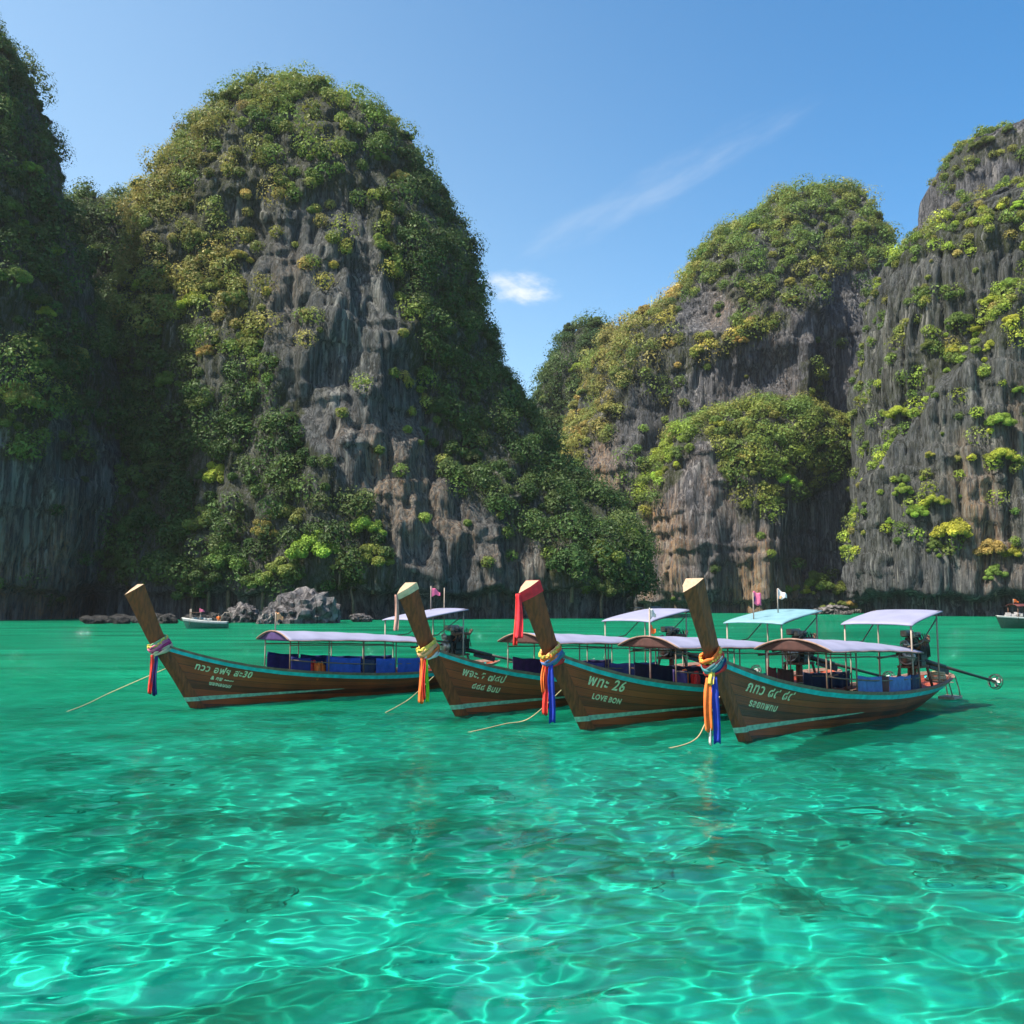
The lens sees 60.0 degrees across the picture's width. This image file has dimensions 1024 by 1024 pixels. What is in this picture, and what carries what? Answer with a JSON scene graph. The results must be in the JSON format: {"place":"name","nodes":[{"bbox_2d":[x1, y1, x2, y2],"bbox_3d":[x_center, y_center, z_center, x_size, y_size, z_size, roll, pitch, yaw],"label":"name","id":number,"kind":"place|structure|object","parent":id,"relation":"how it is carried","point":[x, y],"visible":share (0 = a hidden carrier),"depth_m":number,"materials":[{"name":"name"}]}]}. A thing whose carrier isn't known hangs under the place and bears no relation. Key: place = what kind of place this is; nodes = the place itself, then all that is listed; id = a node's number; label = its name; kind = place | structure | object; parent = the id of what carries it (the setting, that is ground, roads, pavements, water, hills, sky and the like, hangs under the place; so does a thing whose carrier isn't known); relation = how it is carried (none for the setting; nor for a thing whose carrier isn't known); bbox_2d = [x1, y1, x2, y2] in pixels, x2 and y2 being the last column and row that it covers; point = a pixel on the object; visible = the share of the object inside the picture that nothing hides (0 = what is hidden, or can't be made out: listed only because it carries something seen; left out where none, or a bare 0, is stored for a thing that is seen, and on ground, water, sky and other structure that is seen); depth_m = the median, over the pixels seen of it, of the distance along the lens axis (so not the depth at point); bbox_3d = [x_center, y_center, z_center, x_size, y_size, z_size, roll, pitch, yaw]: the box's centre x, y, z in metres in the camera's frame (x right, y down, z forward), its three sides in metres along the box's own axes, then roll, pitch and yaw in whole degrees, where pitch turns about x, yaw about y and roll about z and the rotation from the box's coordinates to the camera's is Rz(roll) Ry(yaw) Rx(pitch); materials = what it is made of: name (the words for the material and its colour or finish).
{"place":"outdoors","nodes":[
{"label":"outdoors","id":0,"kind":"place"},
{"bbox_2d":[0,51,125,619],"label":"cliff","id":1,"kind":"structure","parent":0,"point":[32,529],"depth_m":173.72,"materials":[{"name":"stone"}]},
{"bbox_2d":[0,412,24,429],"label":"tree","id":2,"kind":"object","parent":1,"relation":"on","point":[7,421],"visible":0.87,"depth_m":163.79,"materials":[{"name":"green plant"}]},
{"bbox_2d":[0,196,25,216],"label":"tree","id":3,"kind":"object","parent":1,"relation":"on","point":[19,208],"visible":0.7,"depth_m":176.60,"materials":[{"name":"green plant"}]},
{"bbox_2d":[0,222,29,237],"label":"tree","id":4,"kind":"object","parent":1,"relation":"on","point":[17,227],"visible":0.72,"depth_m":174.83,"materials":[{"name":"green plant"}]},
{"bbox_2d":[0,264,33,282],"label":"tree","id":5,"kind":"object","parent":1,"relation":"on","point":[4,273],"visible":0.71,"depth_m":167.29,"materials":[{"name":"green plant"}]},
{"bbox_2d":[0,381,48,408],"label":"tree","id":6,"kind":"object","parent":1,"relation":"on","point":[24,395],"visible":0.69,"depth_m":163.88,"materials":[{"name":"green plant"}]},
{"bbox_2d":[19,161,44,177],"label":"tree","id":7,"kind":"object","parent":1,"relation":"on","point":[31,165],"visible":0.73,"depth_m":182.24,"materials":[{"name":"green plant"}]},
{"bbox_2d":[29,338,51,354],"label":"tree","id":8,"kind":"object","parent":1,"relation":"on","point":[36,349],"visible":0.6,"depth_m":171.10,"materials":[{"name":"green plant"}]},
{"bbox_2d":[28,288,53,308],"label":"tree","id":9,"kind":"object","parent":1,"relation":"on","point":[44,298],"visible":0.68,"depth_m":172.81,"materials":[{"name":"green plant"}]},
{"bbox_2d":[35,305,56,325],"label":"tree","id":10,"kind":"object","parent":1,"relation":"on","point":[47,309],"visible":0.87,"depth_m":173.49,"materials":[{"name":"green plant"}]},
{"bbox_2d":[39,357,61,373],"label":"tree","id":11,"kind":"object","parent":1,"relation":"on","point":[49,361],"visible":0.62,"depth_m":171.04,"materials":[{"name":"green plant"}]},
{"bbox_2d":[0,12,135,607],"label":"hillside foliage","id":12,"kind":"object","parent":1,"relation":"on","point":[104,326],"visible":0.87,"depth_m":180.65,"materials":[{"name":"green plant"}]},
{"bbox_2d":[74,196,126,316],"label":"cliff","id":13,"kind":"structure","parent":0,"point":[113,228],"depth_m":254.31,"materials":[{"name":"stone"}]},
{"bbox_2d":[63,176,136,317],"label":"hillside foliage","id":14,"kind":"object","parent":13,"relation":"on","point":[80,194],"visible":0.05,"depth_m":253.66,"materials":[{"name":"green plant"}]},
{"bbox_2d":[87,239,116,258],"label":"tree","id":15,"kind":"object","parent":13,"relation":"on","point":[102,246],"visible":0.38,"depth_m":251.61,"materials":[{"name":"green plant"}]},
{"bbox_2d":[92,80,645,619],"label":"cliff","id":16,"kind":"structure","parent":0,"point":[362,324],"depth_m":186.35,"materials":[{"name":"stone"}]},
{"bbox_2d":[103,547,130,593],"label":"tree","id":17,"kind":"object","parent":16,"relation":"on","point":[115,560],"visible":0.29,"depth_m":184.45,"materials":[{"name":"green plant"}]},
{"bbox_2d":[138,545,181,568],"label":"tree","id":18,"kind":"object","parent":16,"relation":"on","point":[155,556],"visible":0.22,"depth_m":179.53,"materials":[{"name":"green plant"}]},
{"bbox_2d":[154,370,182,387],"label":"tree","id":19,"kind":"object","parent":16,"relation":"on","point":[164,377],"visible":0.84,"depth_m":194.16,"materials":[{"name":"green plant"}]},
{"bbox_2d":[170,580,206,613],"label":"tree","id":20,"kind":"object","parent":16,"relation":"on","point":[184,588],"visible":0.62,"depth_m":172.36,"materials":[{"name":"green plant"}]},
{"bbox_2d":[175,291,207,308],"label":"tree","id":21,"kind":"object","parent":16,"relation":"on","point":[183,302],"visible":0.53,"depth_m":194.56,"materials":[{"name":"green plant"}]},
{"bbox_2d":[181,504,214,530],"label":"tree","id":22,"kind":"object","parent":16,"relation":"on","point":[194,524],"visible":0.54,"depth_m":177.45,"materials":[{"name":"green plant"}]},
{"bbox_2d":[183,395,215,431],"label":"tree","id":23,"kind":"object","parent":16,"relation":"on","point":[200,401],"visible":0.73,"depth_m":184.57,"materials":[{"name":"green plant"}]},
{"bbox_2d":[196,345,214,357],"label":"tree","id":24,"kind":"object","parent":16,"relation":"on","point":[201,351],"visible":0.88,"depth_m":187.16,"materials":[{"name":"yellow plant"}]},
{"bbox_2d":[188,556,226,610],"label":"tree","id":25,"kind":"object","parent":16,"relation":"on","point":[197,572],"visible":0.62,"depth_m":171.38,"materials":[{"name":"green plant"}]},
{"bbox_2d":[196,276,221,291],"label":"tree","id":26,"kind":"object","parent":16,"relation":"on","point":[214,282],"visible":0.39,"depth_m":195.04,"materials":[{"name":"green plant"}]},
{"bbox_2d":[201,461,224,483],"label":"tree","id":27,"kind":"object","parent":16,"relation":"on","point":[213,474],"visible":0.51,"depth_m":182.12,"materials":[{"name":"green plant"}]},
{"bbox_2d":[201,540,247,609],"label":"tree","id":28,"kind":"object","parent":16,"relation":"on","point":[218,559],"visible":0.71,"depth_m":172.20,"materials":[{"name":"green plant"}]},
{"bbox_2d":[218,89,240,105],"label":"tree","id":29,"kind":"object","parent":16,"relation":"on","point":[229,93],"visible":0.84,"depth_m":212.76,"materials":[{"name":"green plant"}]},
{"bbox_2d":[220,289,248,310],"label":"tree","id":30,"kind":"object","parent":16,"relation":"on","point":[229,294],"visible":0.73,"depth_m":189.50,"materials":[{"name":"green plant"}]},
{"bbox_2d":[226,249,254,262],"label":"tree","id":31,"kind":"object","parent":16,"relation":"on","point":[235,254],"visible":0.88,"depth_m":194.65,"materials":[{"name":"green plant"}]},
{"bbox_2d":[239,568,272,609],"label":"tree","id":32,"kind":"object","parent":16,"relation":"on","point":[256,580],"visible":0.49,"depth_m":168.94,"materials":[{"name":"green plant"}]},
{"bbox_2d":[249,518,279,555],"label":"tree","id":33,"kind":"object","parent":16,"relation":"on","point":[258,532],"visible":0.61,"depth_m":171.22,"materials":[{"name":"green plant"}]},
{"bbox_2d":[261,556,297,593],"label":"tree","id":34,"kind":"object","parent":16,"relation":"on","point":[276,566],"visible":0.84,"depth_m":167.04,"materials":[{"name":"green plant"}]},
{"bbox_2d":[267,504,307,524],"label":"tree","id":35,"kind":"object","parent":16,"relation":"on","point":[288,510],"visible":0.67,"depth_m":171.24,"materials":[{"name":"green plant"}]},
{"bbox_2d":[284,528,341,590],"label":"tree","id":36,"kind":"object","parent":16,"relation":"on","point":[300,548],"visible":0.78,"depth_m":166.36,"materials":[{"name":"green plant"}]},
{"bbox_2d":[330,550,347,589],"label":"tree","id":37,"kind":"object","parent":16,"relation":"on","point":[337,562],"visible":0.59,"depth_m":167.49,"materials":[{"name":"green plant"}]},
{"bbox_2d":[337,569,367,613],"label":"tree","id":38,"kind":"object","parent":16,"relation":"on","point":[352,581],"visible":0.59,"depth_m":168.96,"materials":[{"name":"green plant"}]},
{"bbox_2d":[350,515,386,535],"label":"tree","id":39,"kind":"object","parent":16,"relation":"on","point":[366,523],"visible":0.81,"depth_m":170.47,"materials":[{"name":"green plant"}]},
{"bbox_2d":[353,542,394,593],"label":"tree","id":40,"kind":"object","parent":16,"relation":"on","point":[378,561],"visible":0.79,"depth_m":168.33,"materials":[{"name":"green plant"}]},
{"bbox_2d":[85,58,666,601],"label":"hillside foliage","id":41,"kind":"object","parent":16,"relation":"on","point":[573,482],"visible":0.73,"depth_m":196.11,"materials":[{"name":"green plant"}]},
{"bbox_2d":[388,169,409,184],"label":"tree","id":42,"kind":"object","parent":16,"relation":"on","point":[398,173],"visible":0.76,"depth_m":208.03,"materials":[{"name":"green plant"}]},
{"bbox_2d":[426,402,449,426],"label":"tree","id":43,"kind":"object","parent":16,"relation":"on","point":[434,408],"visible":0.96,"depth_m":193.59,"materials":[{"name":"green plant"}]},
{"bbox_2d":[437,457,459,477],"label":"tree","id":44,"kind":"object","parent":16,"relation":"on","point":[442,464],"visible":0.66,"depth_m":185.04,"materials":[{"name":"green plant"}]},
{"bbox_2d":[460,449,481,460],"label":"tree","id":45,"kind":"object","parent":16,"relation":"on","point":[469,457],"visible":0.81,"depth_m":192.43,"materials":[{"name":"green plant"}]},
{"bbox_2d":[544,489,568,509],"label":"tree","id":46,"kind":"object","parent":16,"relation":"on","point":[555,493],"visible":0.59,"depth_m":192.44,"materials":[{"name":"green plant"}]},
{"bbox_2d":[545,542,594,602],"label":"tree","id":47,"kind":"object","parent":16,"relation":"on","point":[586,561],"visible":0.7,"depth_m":180.38,"materials":[{"name":"green plant"}]},
{"bbox_2d":[581,576,625,617],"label":"tree","id":48,"kind":"object","parent":16,"relation":"on","point":[610,586],"visible":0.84,"depth_m":181.97,"materials":[{"name":"green plant"}]},
{"bbox_2d":[588,539,625,594],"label":"tree","id":49,"kind":"object","parent":16,"relation":"on","point":[612,556],"visible":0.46,"depth_m":183.93,"materials":[{"name":"green plant"}]},
{"bbox_2d":[0,613,1023,1023],"bbox_3d":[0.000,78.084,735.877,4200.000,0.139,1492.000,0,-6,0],"label":"water","id":50,"kind":"structure","parent":0,"point":[168,855],"depth_m":12.25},
{"bbox_2d":[81,617,107,623],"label":"shore rock","id":51,"kind":"object","parent":50,"relation":"in","point":[95,620],"visible":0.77,"depth_m":138.27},
{"bbox_2d":[158,613,176,623],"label":"shore rock","id":52,"kind":"object","parent":50,"relation":"in","point":[169,618],"visible":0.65,"depth_m":140.09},
{"bbox_2d":[181,609,231,628],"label":"tour boat","id":53,"kind":"object","parent":50,"relation":"on","point":[201,622],"visible":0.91,"depth_m":114.29,"materials":[{"name":"white paint"}]},
{"bbox_2d":[226,601,259,622],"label":"boulder","id":54,"kind":"object","parent":50,"relation":"in","point":[240,612],"visible":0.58,"depth_m":146.98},
{"bbox_2d":[256,607,280,623],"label":"boulder","id":55,"kind":"object","parent":50,"relation":"in","point":[266,615],"visible":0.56,"depth_m":137.81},
{"bbox_2d":[275,586,340,623],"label":"boulder","id":56,"kind":"object","parent":50,"relation":"in","point":[304,605],"visible":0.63,"depth_m":140.81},
{"bbox_2d":[125,584,512,707],"bbox_3d":[-5.613,5.043,33.385,17.735,4.603,2.596,5,-8,-42],"label":"longtail boat","id":57,"kind":"object","parent":50,"relation":"on","point":[202,681],"visible":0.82,"depth_m":30.86,"materials":[{"name":"brown wood"}]},
{"bbox_2d":[147,634,172,695],"bbox_3d":[-11.139,4.824,28.011,0.809,1.915,0.513,6,-8,-44],"label":"prow garland","id":58,"kind":"object","parent":57,"relation":"hanging from","point":[159,647],"visible":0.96,"depth_m":27.79,"materials":[{"name":"multicoloured fabric"}]},
{"bbox_2d":[349,613,372,621],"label":"boulder","id":59,"kind":"object","parent":50,"relation":"in","point":[358,617],"visible":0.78,"depth_m":151.26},
{"bbox_2d":[397,582,761,715],"bbox_3d":[2.985,4.884,31.339,17.735,4.507,2.596,5,-8,-43],"label":"longtail boat","id":60,"kind":"object","parent":50,"relation":"on","point":[468,686],"visible":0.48,"depth_m":27.58,"materials":[{"name":"brown wood"}]},
{"bbox_2d":[393,582,418,630],"bbox_3d":[-3.093,2.702,25.421,0.670,1.379,0.532,6,-8,-45],"label":"prow cloth","id":61,"kind":"object","parent":60,"relation":"attached to","point":[409,590],"visible":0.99,"depth_m":25.27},
{"bbox_2d":[416,637,439,703],"bbox_3d":[-2.454,4.611,25.872,0.826,1.907,0.510,6,-8,-45],"label":"prow garland","id":62,"kind":"object","parent":60,"relation":"hanging from","point":[426,653],"visible":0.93,"depth_m":25.63,"materials":[{"name":"multicoloured fabric"}]},
{"bbox_2d":[519,580,894,729],"bbox_3d":[6.750,4.585,28.389,17.735,4.507,2.596,5,-8,-40],"label":"longtail boat","id":63,"kind":"object","parent":50,"relation":"on","point":[596,696],"visible":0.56,"depth_m":25.25,"materials":[{"name":"brown wood"}]},
{"bbox_2d":[513,580,542,645],"bbox_3d":[0.364,2.579,22.784,0.761,1.667,0.532,5,-8,-42],"label":"prow cloth","id":64,"kind":"object","parent":63,"relation":"hanging from","point":[536,588],"visible":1,"depth_m":22.61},
{"bbox_2d":[538,641,564,723],"bbox_3d":[1.038,4.439,23.212,0.843,2.103,0.527,5,-8,-42],"label":"prow garland","id":65,"kind":"object","parent":63,"relation":"hanging from","point":[551,659],"visible":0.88,"depth_m":22.98,"materials":[{"name":"multicoloured fabric"}]},
{"bbox_2d":[817,605,848,613],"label":"boulder","id":66,"kind":"object","parent":50,"relation":"in","point":[828,609],"visible":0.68,"depth_m":245.51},
{"bbox_2d":[683,578,1002,741],"bbox_3d":[10.223,4.403,26.594,17.735,4.507,2.596,5,-8,-43],"label":"longtail boat","id":67,"kind":"object","parent":50,"relation":"on","point":[773,702],"visible":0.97,"depth_m":24.14,"materials":[{"name":"brown wood"}]},
{"bbox_2d":[699,646,726,746],"bbox_3d":[4.797,4.351,21.113,0.866,2.351,0.528,6,-8,-45],"label":"prow garland","id":68,"kind":"object","parent":67,"relation":"hanging from","point":[717,661],"visible":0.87,"depth_m":20.86,"materials":[{"name":"multicoloured fabric"}]},
{"bbox_2d":[925,671,946,682],"bbox_3d":[14.412,5.622,30.180,0.708,0.424,0.709,0,-6,0],"label":"rope coil","id":69,"kind":"object","parent":67,"relation":"on","point":[934,675],"visible":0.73,"depth_m":30.00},
{"bbox_2d":[995,599,1023,628],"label":"tour boat","id":70,"kind":"object","parent":50,"relation":"on","point":[1008,620],"visible":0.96,"depth_m":114.10,"materials":[{"name":"white paint"}]},
{"bbox_2d":[0,0,1023,398],"label":"sky","id":71,"kind":"structure","parent":0,"point":[593,145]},
{"bbox_2d":[536,327,602,436],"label":"cliff","id":72,"kind":"structure","parent":0,"point":[570,347],"depth_m":391.39,"materials":[{"name":"stone"}]},
{"bbox_2d":[527,309,620,437],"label":"hillside foliage","id":73,"kind":"object","parent":72,"relation":"on","point":[546,371],"visible":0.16,"depth_m":391.62,"materials":[{"name":"green plant"}]},
{"bbox_2d":[586,316,604,327],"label":"tree","id":74,"kind":"object","parent":72,"relation":"on","point":[595,321],"visible":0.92,"depth_m":397.28,"materials":[{"name":"green plant"}]},
{"bbox_2d":[567,190,893,611],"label":"cliff","id":75,"kind":"structure","parent":0,"point":[774,361],"depth_m":309.75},
{"bbox_2d":[720,258,735,274],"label":"tree","id":76,"kind":"object","parent":75,"relation":"on","point":[728,264],"visible":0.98,"depth_m":320.21,"materials":[{"name":"green plant"}]},
{"bbox_2d":[556,172,904,507],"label":"hillside foliage","id":77,"kind":"object","parent":75,"relation":"on","point":[787,196],"visible":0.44,"depth_m":324.02,"materials":[{"name":"green plant"}]},
{"bbox_2d":[851,221,871,248],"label":"tree","id":78,"kind":"object","parent":75,"relation":"on","point":[865,226],"visible":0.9,"depth_m":328.68,"materials":[{"name":"green plant"}]},
{"bbox_2d":[637,410,864,612],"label":"cliff","id":79,"kind":"structure","parent":0,"point":[698,522],"depth_m":277.14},
{"bbox_2d":[626,388,851,600],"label":"hillside foliage","id":80,"kind":"object","parent":79,"relation":"on","point":[762,406],"visible":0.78,"depth_m":282.52,"materials":[{"name":"green plant"}]},
{"bbox_2d":[740,461,769,475],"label":"tree","id":81,"kind":"object","parent":79,"relation":"on","point":[753,469],"visible":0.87,"depth_m":274.86,"materials":[{"name":"green plant"}]},
{"bbox_2d":[762,430,791,445],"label":"tree","id":82,"kind":"object","parent":79,"relation":"on","point":[778,439],"visible":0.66,"depth_m":277.50,"materials":[{"name":"green plant"}]},
{"bbox_2d":[778,473,802,486],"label":"tree","id":83,"kind":"object","parent":79,"relation":"on","point":[791,479],"visible":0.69,"depth_m":275.10,"materials":[{"name":"green plant"}]},
{"bbox_2d":[804,570,835,590],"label":"tree","id":84,"kind":"object","parent":79,"relation":"on","point":[819,580],"visible":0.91,"depth_m":276.57,"materials":[{"name":"green plant"}]},
{"bbox_2d":[841,181,1023,616],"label":"cliff","id":85,"kind":"structure","parent":0,"point":[882,571],"depth_m":218.56,"materials":[{"name":"stone"}]},
{"bbox_2d":[883,405,910,419],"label":"tree","id":86,"kind":"object","parent":85,"relation":"on","point":[892,411],"visible":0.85,"depth_m":229.20,"materials":[{"name":"green plant"}]},
{"bbox_2d":[891,483,914,495],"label":"tree","id":87,"kind":"object","parent":85,"relation":"on","point":[901,488],"visible":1,"depth_m":216.03,"materials":[{"name":"green plant"}]},
{"bbox_2d":[903,504,929,535],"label":"tree","id":88,"kind":"object","parent":85,"relation":"on","point":[916,511],"visible":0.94,"depth_m":213.24,"materials":[{"name":"green plant"}]},
{"bbox_2d":[836,175,1023,562],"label":"hillside foliage","id":89,"kind":"object","parent":85,"relation":"on","point":[992,308],"visible":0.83,"depth_m":226.42,"materials":[{"name":"green plant"}]},
{"bbox_2d":[926,539,944,551],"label":"tree","id":90,"kind":"object","parent":85,"relation":"on","point":[931,545],"visible":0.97,"depth_m":211.16,"materials":[{"name":"green plant"}]},
{"bbox_2d":[922,494,950,505],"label":"tree","id":91,"kind":"object","parent":85,"relation":"on","point":[940,499],"visible":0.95,"depth_m":210.38,"materials":[{"name":"green plant"}]},
{"bbox_2d":[929,518,973,537],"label":"tree","id":92,"kind":"object","parent":85,"relation":"on","point":[954,528],"visible":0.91,"depth_m":208.63,"materials":[{"name":"yellow plant"}]},
{"bbox_2d":[944,311,973,323],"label":"tree","id":93,"kind":"object","parent":85,"relation":"on","point":[959,316],"visible":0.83,"depth_m":223.10,"materials":[{"name":"green plant"}]},
{"bbox_2d":[972,538,1006,555],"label":"tree","id":94,"kind":"object","parent":85,"relation":"on","point":[988,546],"visible":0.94,"depth_m":206.51,"materials":[{"name":"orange plant"}]},
{"bbox_2d":[983,563,1008,595],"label":"tree","id":95,"kind":"object","parent":85,"relation":"on","point":[990,570],"visible":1,"depth_m":205.59,"materials":[{"name":"green plant"}]},
{"bbox_2d":[983,412,1017,426],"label":"tree","id":96,"kind":"object","parent":85,"relation":"on","point":[1004,418],"visible":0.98,"depth_m":206.84,"materials":[{"name":"green plant"}]},
{"bbox_2d":[982,447,1019,461],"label":"tree","id":97,"kind":"object","parent":85,"relation":"on","point":[999,452],"visible":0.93,"depth_m":205.99,"materials":[{"name":"green plant"}]},
{"bbox_2d":[1002,544,1023,556],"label":"tree","id":98,"kind":"object","parent":85,"relation":"on","point":[1012,550],"visible":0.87,"depth_m":204.17,"materials":[{"name":"green plant"}]},
{"bbox_2d":[917,119,1023,230],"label":"cliff","id":99,"kind":"structure","parent":0,"point":[990,172],"depth_m":311.04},
{"bbox_2d":[912,120,1023,231],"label":"hillside foliage","id":100,"kind":"object","parent":99,"relation":"on","point":[946,160],"visible":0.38,"depth_m":315.70,"materials":[{"name":"green plant"}]},
{"bbox_2d":[974,136,994,147],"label":"tree","id":101,"kind":"object","parent":99,"relation":"on","point":[984,140],"visible":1,"depth_m":310.15,"materials":[{"name":"green plant"}]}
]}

